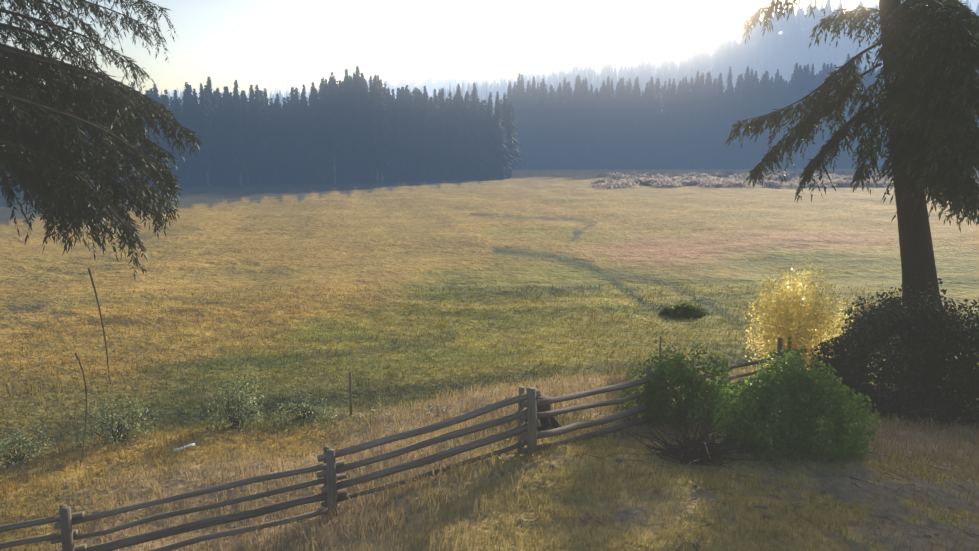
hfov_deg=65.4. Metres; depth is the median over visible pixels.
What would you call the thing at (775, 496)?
litter twigs
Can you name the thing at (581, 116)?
forest crowns
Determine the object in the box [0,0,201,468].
conifer
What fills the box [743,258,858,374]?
bush
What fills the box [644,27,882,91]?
ridge hillside
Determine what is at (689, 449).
spiky plant
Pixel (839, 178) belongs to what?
willow brush clumps
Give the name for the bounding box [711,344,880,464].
light bush
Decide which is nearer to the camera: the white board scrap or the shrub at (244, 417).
the white board scrap
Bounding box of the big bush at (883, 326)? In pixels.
[807,274,978,429]
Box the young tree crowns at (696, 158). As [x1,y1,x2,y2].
[513,133,973,169]
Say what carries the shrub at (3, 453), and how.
on the terrain at (562, 230)
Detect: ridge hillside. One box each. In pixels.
[268,0,978,98]
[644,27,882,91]
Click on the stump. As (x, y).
(551, 422)
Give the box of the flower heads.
[308,404,445,417]
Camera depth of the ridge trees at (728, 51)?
803.50 m
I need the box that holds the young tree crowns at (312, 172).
[0,138,512,190]
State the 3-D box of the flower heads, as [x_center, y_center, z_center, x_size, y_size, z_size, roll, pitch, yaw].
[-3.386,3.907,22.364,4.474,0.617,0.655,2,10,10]
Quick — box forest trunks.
[8,154,512,185]
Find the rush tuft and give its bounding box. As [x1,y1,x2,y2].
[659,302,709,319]
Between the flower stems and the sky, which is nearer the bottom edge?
the flower stems
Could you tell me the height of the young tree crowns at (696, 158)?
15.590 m
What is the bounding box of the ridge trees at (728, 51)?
[144,0,978,113]
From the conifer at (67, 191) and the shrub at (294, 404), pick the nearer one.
the conifer at (67, 191)
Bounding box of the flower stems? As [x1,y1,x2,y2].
[304,410,443,426]
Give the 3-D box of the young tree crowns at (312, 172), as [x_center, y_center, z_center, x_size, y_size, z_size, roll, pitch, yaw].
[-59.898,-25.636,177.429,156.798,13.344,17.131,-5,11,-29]
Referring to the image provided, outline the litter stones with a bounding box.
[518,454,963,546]
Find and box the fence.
[0,317,867,550]
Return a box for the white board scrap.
[173,443,194,450]
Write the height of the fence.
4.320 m
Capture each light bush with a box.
[608,339,732,433]
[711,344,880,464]
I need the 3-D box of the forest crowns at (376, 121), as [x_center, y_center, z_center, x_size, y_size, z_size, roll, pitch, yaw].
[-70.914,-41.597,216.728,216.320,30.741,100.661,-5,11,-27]
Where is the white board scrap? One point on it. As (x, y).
(181, 448)
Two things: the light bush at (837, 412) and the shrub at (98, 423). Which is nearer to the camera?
the light bush at (837, 412)
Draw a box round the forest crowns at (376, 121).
[0,66,521,190]
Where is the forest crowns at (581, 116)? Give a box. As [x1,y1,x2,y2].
[506,53,978,167]
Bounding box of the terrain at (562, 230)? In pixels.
[0,166,978,550]
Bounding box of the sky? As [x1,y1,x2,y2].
[0,0,878,96]
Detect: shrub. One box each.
[0,423,55,470]
[72,385,158,450]
[204,366,265,433]
[268,395,336,426]
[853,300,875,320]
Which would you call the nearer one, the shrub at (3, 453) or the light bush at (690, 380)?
the light bush at (690, 380)
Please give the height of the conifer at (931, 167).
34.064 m
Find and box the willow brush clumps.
[590,169,978,188]
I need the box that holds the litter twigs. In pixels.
[498,446,978,550]
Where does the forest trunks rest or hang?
on the terrain at (562, 230)
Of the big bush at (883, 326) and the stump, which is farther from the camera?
the big bush at (883, 326)
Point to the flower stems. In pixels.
(373, 416)
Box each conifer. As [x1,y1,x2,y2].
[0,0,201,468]
[724,0,978,318]
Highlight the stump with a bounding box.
[524,394,560,431]
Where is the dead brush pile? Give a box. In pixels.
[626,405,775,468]

